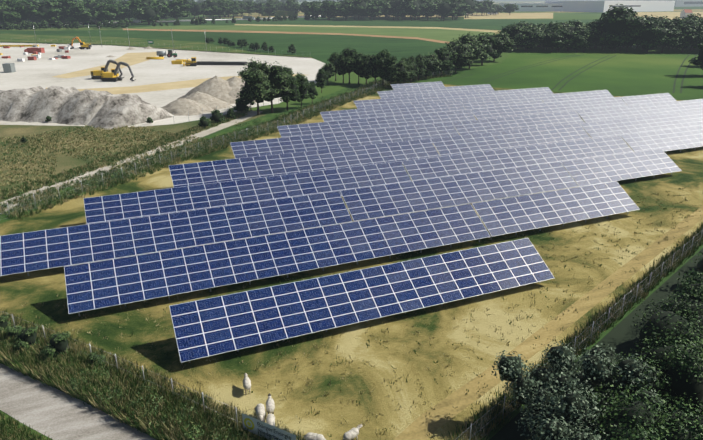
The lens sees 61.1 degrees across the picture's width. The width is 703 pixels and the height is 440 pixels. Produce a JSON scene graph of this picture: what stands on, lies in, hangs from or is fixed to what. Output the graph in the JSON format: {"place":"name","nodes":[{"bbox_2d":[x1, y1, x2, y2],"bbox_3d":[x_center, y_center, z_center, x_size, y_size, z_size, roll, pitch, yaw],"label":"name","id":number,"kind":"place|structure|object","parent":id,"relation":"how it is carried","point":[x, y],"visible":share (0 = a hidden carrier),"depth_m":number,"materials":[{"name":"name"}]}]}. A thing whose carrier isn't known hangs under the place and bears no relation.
{"place":"outdoors","nodes":[
{"label":"outdoors","id":0,"kind":"place"},
{"bbox_2d":[0,364,154,439],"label":"dirt road","id":1,"kind":"structure","parent":0,"point":[53,413],"depth_m":32.22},
{"bbox_2d":[0,86,174,129],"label":"rubble bank","id":2,"kind":"structure","parent":0,"point":[87,107],"depth_m":108.33,"materials":[{"name":"grey gravel"}]},
{"bbox_2d":[52,52,156,77],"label":"sand patch","id":3,"kind":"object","parent":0,"point":[130,59],"depth_m":207.71,"materials":[{"name":"beige sand"}]},
{"bbox_2d":[0,111,262,210],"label":"gravel path","id":4,"kind":"structure","parent":0,"point":[250,114],"depth_m":87.26,"materials":[{"name":"beige gravel"}]},
{"bbox_2d":[0,109,264,201],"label":"meadow field","id":5,"kind":"structure","parent":0,"point":[66,163],"depth_m":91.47,"materials":[{"name":"green plant"}]},
{"bbox_2d":[232,97,249,112],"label":"shrub","id":6,"kind":"object","parent":5,"relation":"on","point":[241,105],"visible":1,"depth_m":114.77,"materials":[{"name":"green plant"}]},
{"bbox_2d":[0,42,324,126],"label":"site ground","id":7,"kind":"structure","parent":0,"point":[41,71],"depth_m":187.44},
{"bbox_2d":[90,60,123,79],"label":"excavator","id":8,"kind":"object","parent":7,"relation":"on","point":[95,74],"visible":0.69,"depth_m":164.14,"materials":[{"name":"yellow metal"}]},
{"bbox_2d":[101,61,135,81],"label":"excavator","id":9,"kind":"object","parent":7,"relation":"on","point":[112,75],"visible":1,"depth_m":159.76,"materials":[{"name":"yellow metal"}]},
{"bbox_2d":[0,25,246,72],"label":"site clutter","id":10,"kind":"object","parent":7,"relation":"on","point":[36,51],"visible":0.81,"depth_m":220.11,"materials":[{"name":"red paint"}]},
{"bbox_2d":[160,98,214,115],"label":"gravel heap","id":11,"kind":"object","parent":7,"relation":"on","point":[177,107],"visible":0.9,"depth_m":115.98,"materials":[{"name":"beige gravel"}]},
{"bbox_2d":[177,76,235,103],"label":"gravel heap","id":12,"kind":"object","parent":7,"relation":"on","point":[218,87],"visible":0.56,"depth_m":128.17,"materials":[{"name":"beige gravel"}]},
{"bbox_2d":[185,91,231,109],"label":"gravel heap","id":13,"kind":"object","parent":7,"relation":"on","point":[210,101],"visible":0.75,"depth_m":121.45,"materials":[{"name":"beige gravel"}]},
{"bbox_2d":[226,76,256,102],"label":"gravel heap","id":14,"kind":"object","parent":7,"relation":"on","point":[235,83],"visible":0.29,"depth_m":130.08,"materials":[{"name":"beige gravel"}]},
{"bbox_2d":[0,16,325,28],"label":"highway road","id":15,"kind":"structure","parent":0,"point":[161,21],"depth_m":570.25,"materials":[{"name":"grey asphalt"}]},
{"bbox_2d":[0,16,303,27],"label":"highway guard rails","id":16,"kind":"object","parent":15,"relation":"on","point":[162,20],"visible":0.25,"depth_m":573.86,"materials":[{"name":"grey"}]},
{"bbox_2d":[77,74,305,93],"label":"dirt ground","id":17,"kind":"structure","parent":0,"point":[157,87],"depth_m":149.63,"materials":[{"name":"beige soil"}]},
{"bbox_2d":[0,83,386,222],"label":"grass strip","id":18,"kind":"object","parent":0,"point":[252,124],"depth_m":99.62,"materials":[{"name":"green plant"}]},
{"bbox_2d":[0,73,452,219],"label":"weeds","id":19,"kind":"object","parent":18,"relation":"on","point":[163,163],"visible":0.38,"depth_m":83.02,"materials":[{"name":"green plant"}]},
{"bbox_2d":[0,71,452,219],"bbox_3d":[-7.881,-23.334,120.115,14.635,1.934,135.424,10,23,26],"label":"fence","id":20,"kind":"object","parent":18,"relation":"on","point":[238,126],"visible":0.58,"depth_m":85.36,"materials":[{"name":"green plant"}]},
{"bbox_2d":[279,65,299,110],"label":"tree","id":21,"kind":"object","parent":18,"relation":"on","point":[293,84],"visible":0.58,"depth_m":116.16,"materials":[{"name":"green plant"}]},
{"bbox_2d":[295,72,310,107],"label":"tree","id":22,"kind":"object","parent":18,"relation":"on","point":[304,84],"visible":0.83,"depth_m":119.31,"materials":[{"name":"green plant"}]},
{"bbox_2d":[364,54,376,83],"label":"tree","id":23,"kind":"object","parent":18,"relation":"on","point":[370,69],"visible":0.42,"depth_m":149.79,"materials":[{"name":"green plant"}]},
{"bbox_2d":[371,49,390,85],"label":"tree","id":24,"kind":"object","parent":18,"relation":"on","point":[381,57],"visible":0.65,"depth_m":147.89,"materials":[{"name":"green plant"}]},
{"bbox_2d":[123,29,449,43],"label":"field","id":25,"kind":"structure","parent":0,"point":[432,40],"depth_m":388.65,"materials":[{"name":"green plant"}]},
{"bbox_2d":[0,81,702,439],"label":"park field","id":26,"kind":"structure","parent":0,"point":[218,377],"depth_m":40.66,"materials":[{"name":"yellow plant"}]},
{"bbox_2d":[87,352,105,363],"bbox_3d":[-15.229,8.521,35.871,1.025,1.175,0.989,-17,26,-38],"label":"shrub","id":27,"kind":"object","parent":26,"relation":"on","point":[93,356],"visible":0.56,"depth_m":35.65,"materials":[{"name":"green plant"}]},
{"bbox_2d":[0,307,305,439],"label":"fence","id":28,"kind":"object","parent":26,"relation":"on","point":[25,324],"depth_m":34.95,"materials":[{"name":"green plant"}]},
{"bbox_2d":[255,403,264,421],"bbox_3d":[-4.788,10.316,31.413,0.510,0.877,1.466,-4,21,-10],"label":"sheep","id":29,"kind":"object","parent":26,"relation":"on","point":[260,410],"visible":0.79,"depth_m":31.21},
{"bbox_2d":[266,393,274,413],"bbox_3d":[-4.380,10.065,32.112,0.496,0.857,1.347,-3,21,-9],"label":"sheep","id":30,"kind":"object","parent":26,"relation":"on","point":[270,405],"visible":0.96,"depth_m":31.75},
{"bbox_2d":[0,81,702,362],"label":"solar array","id":31,"kind":"object","parent":26,"relation":"on","point":[511,144],"visible":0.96,"depth_m":58.20,"materials":[{"name":"blue glass"}]},
{"bbox_2d":[343,424,362,439],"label":"sheep","id":32,"kind":"object","parent":26,"relation":"on","point":[352,433],"visible":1,"depth_m":29.76},
{"bbox_2d":[18,188,702,439],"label":"grass tufts","id":33,"kind":"object","parent":26,"relation":"on","point":[634,232],"visible":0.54,"depth_m":40.89,"materials":[{"name":"green plant"}]},
{"bbox_2d":[380,56,397,87],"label":"tree","id":34,"kind":"object","parent":26,"relation":"on","point":[391,60],"visible":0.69,"depth_m":146.96,"materials":[{"name":"green plant"}]},
{"bbox_2d":[389,58,409,83],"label":"tree","id":35,"kind":"object","parent":26,"relation":"on","point":[399,72],"visible":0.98,"depth_m":145.98,"materials":[{"name":"green plant"}]},
{"bbox_2d":[401,57,414,83],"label":"tree","id":36,"kind":"object","parent":26,"relation":"on","point":[410,66],"visible":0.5,"depth_m":149.89,"materials":[{"name":"green plant"}]},
{"bbox_2d":[441,221,702,439],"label":"fence","id":37,"kind":"object","parent":26,"relation":"on","point":[598,316],"visible":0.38,"depth_m":41.13,"materials":[{"name":"green plant"}]},
{"bbox_2d":[457,229,702,439],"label":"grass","id":38,"kind":"structure","parent":26,"relation":"on","point":[672,261],"depth_m":40.00,"materials":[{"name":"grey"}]},
{"bbox_2d":[0,1,702,439],"bbox_3d":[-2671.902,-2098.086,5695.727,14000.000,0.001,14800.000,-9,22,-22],"label":"ground","id":39,"kind":"structure","parent":0,"point":[334,83],"depth_m":250.85,"materials":[{"name":"green plant"}]},
{"bbox_2d":[0,4,20,23],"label":"tree","id":40,"kind":"object","parent":39,"relation":"on","point":[11,17],"visible":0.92,"depth_m":423.89,"materials":[{"name":"green plant"}]},
{"bbox_2d":[5,325,24,338],"bbox_3d":[-21.686,7.348,38.617,1.236,1.469,1.281,-12,24,-29],"label":"shrub","id":41,"kind":"object","parent":39,"relation":"on","point":[11,331],"visible":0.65,"depth_m":38.12,"materials":[{"name":"green plant"}]},
{"bbox_2d":[0,0,37,23],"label":"tree","id":42,"kind":"object","parent":39,"relation":"on","point":[25,10],"visible":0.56,"depth_m":434.59,"materials":[{"name":"green plant"}]},
{"bbox_2d":[14,325,37,349],"bbox_3d":[-20.501,7.581,37.454,1.566,1.861,1.622,9,22,24],"label":"shrub","id":43,"kind":"object","parent":39,"relation":"on","point":[26,337],"visible":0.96,"depth_m":37.15,"materials":[{"name":"green plant"}]},
{"bbox_2d":[0,411,58,439],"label":"verge weed","id":44,"kind":"object","parent":39,"relation":"on","point":[21,424],"visible":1,"depth_m":31.08,"materials":[{"name":"green plant"}]},
{"bbox_2d":[32,0,62,27],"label":"tree","id":45,"kind":"object","parent":39,"relation":"on","point":[48,11],"visible":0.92,"depth_m":443.92,"materials":[{"name":"green plant"}]},
{"bbox_2d":[41,330,70,357],"bbox_3d":[-18.154,7.779,36.652,1.793,2.056,1.731,-18,27,-40],"label":"shrub","id":46,"kind":"object","parent":39,"relation":"on","point":[58,341],"visible":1,"depth_m":36.22,"materials":[{"name":"green plant"}]},
{"bbox_2d":[0,28,122,30],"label":"field","id":47,"kind":"structure","parent":39,"relation":"on","point":[52,29],"depth_m":425.58,"materials":[{"name":"green plant"}]},
{"bbox_2d":[55,0,78,23],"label":"tree","id":48,"kind":"object","parent":39,"relation":"on","point":[66,5],"visible":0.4,"depth_m":456.42,"materials":[{"name":"green plant"}]},
{"bbox_2d":[64,4,91,26],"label":"tree","id":49,"kind":"object","parent":39,"relation":"on","point":[80,13],"visible":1,"depth_m":451.96,"materials":[{"name":"green plant"}]},
{"bbox_2d":[86,0,105,24],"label":"tree","id":50,"kind":"object","parent":39,"relation":"on","point":[91,4],"visible":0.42,"depth_m":494.87,"materials":[{"name":"green plant"}]},
{"bbox_2d":[90,4,123,22],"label":"tree","id":51,"kind":"object","parent":39,"relation":"on","point":[108,12],"visible":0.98,"depth_m":466.56,"materials":[{"name":"green plant"}]},
{"bbox_2d":[122,0,172,23],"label":"tree","id":52,"kind":"object","parent":39,"relation":"on","point":[160,5],"visible":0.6,"depth_m":501.72,"materials":[{"name":"green plant"}]},
{"bbox_2d":[132,5,162,24],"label":"tree","id":53,"kind":"object","parent":39,"relation":"on","point":[148,13],"visible":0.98,"depth_m":490.14,"materials":[{"name":"green plant"}]},
{"bbox_2d":[0,317,297,439],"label":"grass verge","id":54,"kind":"structure","parent":39,"relation":"on","point":[96,407],"depth_m":32.52,"materials":[{"name":"green plant"}]},
{"bbox_2d":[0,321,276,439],"bbox_3d":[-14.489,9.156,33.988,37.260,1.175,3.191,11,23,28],"label":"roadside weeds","id":55,"kind":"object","parent":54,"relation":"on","point":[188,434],"visible":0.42,"depth_m":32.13,"materials":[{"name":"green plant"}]},
{"bbox_2d":[0,34,306,57],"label":"field","id":56,"kind":"structure","parent":39,"relation":"on","point":[95,40],"depth_m":301.41,"materials":[{"name":"green plant"}]},
{"bbox_2d":[0,311,315,439],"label":"fence","id":57,"kind":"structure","parent":39,"relation":"on","point":[237,421],"depth_m":33.17,"materials":[{"name":"grey"}]},
{"bbox_2d":[242,413,295,439],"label":"banner sheet","id":58,"kind":"object","parent":57,"relation":"attached to","point":[250,423],"visible":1,"depth_m":29.61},
{"bbox_2d":[167,0,191,19],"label":"tree","id":59,"kind":"object","parent":39,"relation":"on","point":[178,7],"visible":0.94,"depth_m":537.59,"materials":[{"name":"green plant"}]},
{"bbox_2d":[188,2,205,18],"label":"tree","id":60,"kind":"object","parent":39,"relation":"on","point":[197,8],"visible":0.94,"depth_m":643.21,"materials":[{"name":"green plant"}]},
{"bbox_2d":[203,0,226,18],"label":"tree","id":61,"kind":"object","parent":39,"relation":"on","point":[213,3],"visible":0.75,"depth_m":643.59,"materials":[{"name":"green plant"}]},
{"bbox_2d":[0,30,446,63],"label":"field","id":62,"kind":"structure","parent":39,"relation":"on","point":[322,47],"depth_m":315.48,"materials":[{"name":"green plant"}]},
{"bbox_2d":[236,57,270,114],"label":"tree","id":63,"kind":"object","parent":39,"relation":"on","point":[254,76],"visible":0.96,"depth_m":110.57,"materials":[{"name":"green plant"}]},
{"bbox_2d":[265,61,291,112],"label":"tree","id":64,"kind":"object","parent":39,"relation":"on","point":[278,77],"visible":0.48,"depth_m":112.78,"materials":[{"name":"green plant"}]},
{"bbox_2d":[261,10,355,15],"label":"field","id":65,"kind":"structure","parent":39,"relation":"on","point":[286,13],"depth_m":740.66,"materials":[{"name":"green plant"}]},
{"bbox_2d":[123,25,495,41],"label":"field","id":66,"kind":"structure","parent":39,"relation":"on","point":[447,35],"depth_m":412.64,"materials":[{"name":"green plant"}]},
{"bbox_2d":[235,24,499,31],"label":"dirt track","id":67,"kind":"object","parent":66,"relation":"on","point":[376,27],"visible":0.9,"depth_m":470.53,"materials":[{"name":"beige soil"}]},
{"bbox_2d":[302,2,322,19],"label":"tree","id":68,"kind":"object","parent":39,"relation":"on","point":[311,10],"visible":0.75,"depth_m":601.86,"materials":[{"name":"green plant"}]},
{"bbox_2d":[315,68,328,92],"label":"tree","id":69,"kind":"object","parent":39,"relation":"on","point":[321,78],"visible":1,"depth_m":139.62,"materials":[{"name":"green plant"}]},
{"bbox_2d":[314,1,338,19],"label":"tree","id":70,"kind":"object","parent":39,"relation":"on","point":[322,9],"visible":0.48,"depth_m":596.14,"materials":[{"name":"green plant"}]},
{"bbox_2d":[321,61,335,84],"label":"tree","id":71,"kind":"object","parent":39,"relation":"on","point":[329,69],"visible":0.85,"depth_m":151.87,"materials":[{"name":"green plant"}]},
{"bbox_2d":[319,1,340,19],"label":"tree","id":72,"kind":"object","parent":39,"relation":"on","point":[329,12],"visible":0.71,"depth_m":600.45,"materials":[{"name":"green plant"}]},
{"bbox_2d":[80,17,594,30],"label":"field","id":73,"kind":"structure","parent":39,"relation":"on","point":[489,24],"depth_m":547.92,"materials":[{"name":"green plant"}]},
{"bbox_2d":[336,48,356,83],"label":"tree","id":74,"kind":"object","parent":39,"relation":"on","point":[344,57],"visible":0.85,"depth_m":153.36,"materials":[{"name":"green plant"}]},
{"bbox_2d":[351,52,368,83],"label":"tree","id":75,"kind":"object","parent":39,"relation":"on","point":[359,62],"visible":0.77,"depth_m":152.46,"materials":[{"name":"green plant"}]},
{"bbox_2d":[346,0,376,19],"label":"tree","id":76,"kind":"object","parent":39,"relation":"on","point":[358,7],"visible":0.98,"depth_m":587.51,"materials":[{"name":"green plant"}]},
{"bbox_2d":[367,0,389,19],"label":"tree","id":77,"kind":"object","parent":39,"relation":"on","point":[377,10],"visible":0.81,"depth_m":595.13,"materials":[{"name":"green plant"}]},
{"bbox_2d":[382,0,396,19],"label":"tree","id":78,"kind":"object","parent":39,"relation":"on","point":[390,5],"visible":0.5,"depth_m":603.11,"materials":[{"name":"green plant"}]},
{"bbox_2d":[399,0,421,20],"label":"tree","id":79,"kind":"object","parent":39,"relation":"on","point":[411,7],"visible":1,"depth_m":580.25,"materials":[{"name":"green plant"}]},
{"bbox_2d":[429,1,459,20],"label":"tree","id":80,"kind":"object","parent":39,"relation":"on","point":[443,9],"visible":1,"depth_m":575.47,"materials":[{"name":"green plant"}]},
{"bbox_2d":[447,0,469,19],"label":"tree","id":81,"kind":"object","parent":39,"relation":"on","point":[460,7],"visible":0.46,"depth_m":599.25,"materials":[{"name":"green plant"}]},
{"bbox_2d":[474,33,497,64],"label":"tree","id":82,"kind":"object","parent":39,"relation":"on","point":[487,39],"visible":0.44,"depth_m":196.09,"materials":[{"name":"green plant"}]},
{"bbox_2d":[490,31,516,60],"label":"tree","id":83,"kind":"object","parent":39,"relation":"on","point":[503,43],"visible":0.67,"depth_m":207.20,"materials":[{"name":"green plant"}]},
{"bbox_2d":[464,13,552,18],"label":"stubble","id":84,"kind":"object","parent":39,"relation":"on","point":[518,16],"visible":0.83,"depth_m":725.87,"materials":[{"name":"beige plant"}]},
{"bbox_2d":[500,25,522,50],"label":"tree","id":85,"kind":"object","parent":39,"relation":"on","point":[512,31],"visible":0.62,"depth_m":250.68,"materials":[{"name":"green plant"}]},
{"bbox_2d":[513,26,545,50],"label":"tree","id":86,"kind":"object","parent":39,"relation":"on","point":[528,37],"visible":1,"depth_m":246.01,"materials":[{"name":"green plant"}]},
{"bbox_2d":[538,32,564,51],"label":"tree","id":87,"kind":"object","parent":39,"relation":"on","point":[551,39],"visible":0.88,"depth_m":244.00,"materials":[{"name":"green plant"}]},
{"bbox_2d":[546,28,571,51],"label":"tree","id":88,"kind":"object","parent":39,"relation":"on","point":[559,45],"visible":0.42,"depth_m":245.06,"materials":[{"name":"green plant"}]},
{"bbox_2d":[543,21,596,50],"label":"tree","id":89,"kind":"object","parent":39,"relation":"on","point":[570,28],"visible":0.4,"depth_m":246.30,"materials":[{"name":"green plant"}]},
{"bbox_2d":[566,29,591,51],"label":"tree","id":90,"kind":"object","parent":39,"relation":"on","point":[578,42],"visible":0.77,"depth_m":244.38,"materials":[{"name":"green plant"}]},
{"bbox_2d":[579,28,598,51],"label":"tree","id":91,"kind":"object","parent":39,"relation":"on","point":[589,39],"visible":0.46,"depth_m":245.22,"materials":[{"name":"green plant"}]},
{"bbox_2d":[490,248,702,439],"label":"grass strip","id":92,"kind":"object","parent":39,"relation":"on","point":[623,335],"depth_m":40.04,"materials":[{"name":"green plant"}]},
{"bbox_2d":[491,249,702,439],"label":"trees","id":93,"kind":"object","parent":92,"relation":"on","point":[653,390],"visible":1,"depth_m":29.96,"materials":[{"name":"green plant"}]},
{"bbox_2d":[587,3,649,51],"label":"tree","id":94,"kind":"object","parent":39,"relation":"on","point":[616,21],"visible":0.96,"depth_m":243.01,"materials":[{"name":"green plant"}]},
{"bbox_2d":[634,18,669,52],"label":"tree","id":95,"kind":"object","parent":39,"relation":"on","point":[652,34],"visible":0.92,"depth_m":240.52,"materials":[{"name":"green plant"}]},
{"bbox_2d":[637,11,702,18],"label":"stubble","id":96,"kind":"object","parent":39,"relation":"on","point":[671,15],"depth_m":814.37,"materials":[{"name":"beige plant"}]},
{"bbox_2d":[659,26,686,52],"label":"tree","id":97,"kind":"object","parent":39,"relation":"on","point":[674,38],"visible":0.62,"depth_m":239.98,"materials":[{"name":"green plant"}]},
{"bbox_2d":[666,19,702,51],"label":"tree","id":98,"kind":"object","parent":39,"relation":"on","point":[693,31],"visible":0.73,"depth_m":240.93,"materials":[{"name":"green plant"}]},
{"bbox_2d":[498,3,562,10],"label":"warehouse","id":99,"kind":"structure","parent":0,"point":[539,6],"depth_m":1003.03,"materials":[{"name":"white paint"}]},
{"bbox_2d":[394,206,702,439],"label":"dirt path","id":100,"kind":"structure","parent":0,"point":[422,426],"depth_m":39.45,"materials":[{"name":"beige soil"}]},
{"bbox_2d":[405,52,702,99],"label":"wheat field","id":101,"kind":"structure","parent":0,"point":[627,74],"depth_m":175.27,"materials":[{"name":"green plant"}]},
{"bbox_2d":[415,54,426,80],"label":"tree","id":102,"kind":"object","parent":101,"relation":"on","point":[420,63],"visible":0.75,"depth_m":158.74,"materials":[{"name":"green plant"}]},
{"bbox_2d":[423,52,443,78],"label":"tree","id":103,"kind":"object","parent":101,"relation":"on","point":[432,62],"visible":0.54,"depth_m":162.68,"materials":[{"name":"green plant"}]},
{"bbox_2d":[434,48,453,74],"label":"tree","id":104,"kind":"object","parent":101,"relation":"on","point":[444,57],"visible":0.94,"depth_m":169.21,"materials":[{"name":"green plant"}]},
{"bbox_2d":[436,40,476,72],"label":"tree","id":105,"kind":"object","parent":101,"relation":"on","point":[462,55],"visible":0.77,"depth_m":175.38,"materials":[{"name":"green plant"}]},
{"bbox_2d":[453,32,490,68],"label":"tree","id":106,"kind":"object","parent":101,"relation":"on","point":[476,45],"visible":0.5,"depth_m":183.82,"materials":[{"name":"green plant"}]},
{"bbox_2d":[688,41,702,69],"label":"tree","id":107,"kind":"object","parent":101,"relation":"on","point":[699,60],"visible":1,"depth_m":170.46,"materials":[{"name":"green plant"}]},
{"bbox_2d":[545,0,674,11],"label":"warehouse","id":108,"kind":"structure","parent":0,"point":[603,6],"depth_m":980.35,"materials":[{"name":"white paint"}]},
{"bbox_2d":[640,0,702,6],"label":"warehouse","id":109,"kind":"structure","parent":0,"point":[684,3],"depth_m":1576.29,"materials":[{"name":"grey metal"}]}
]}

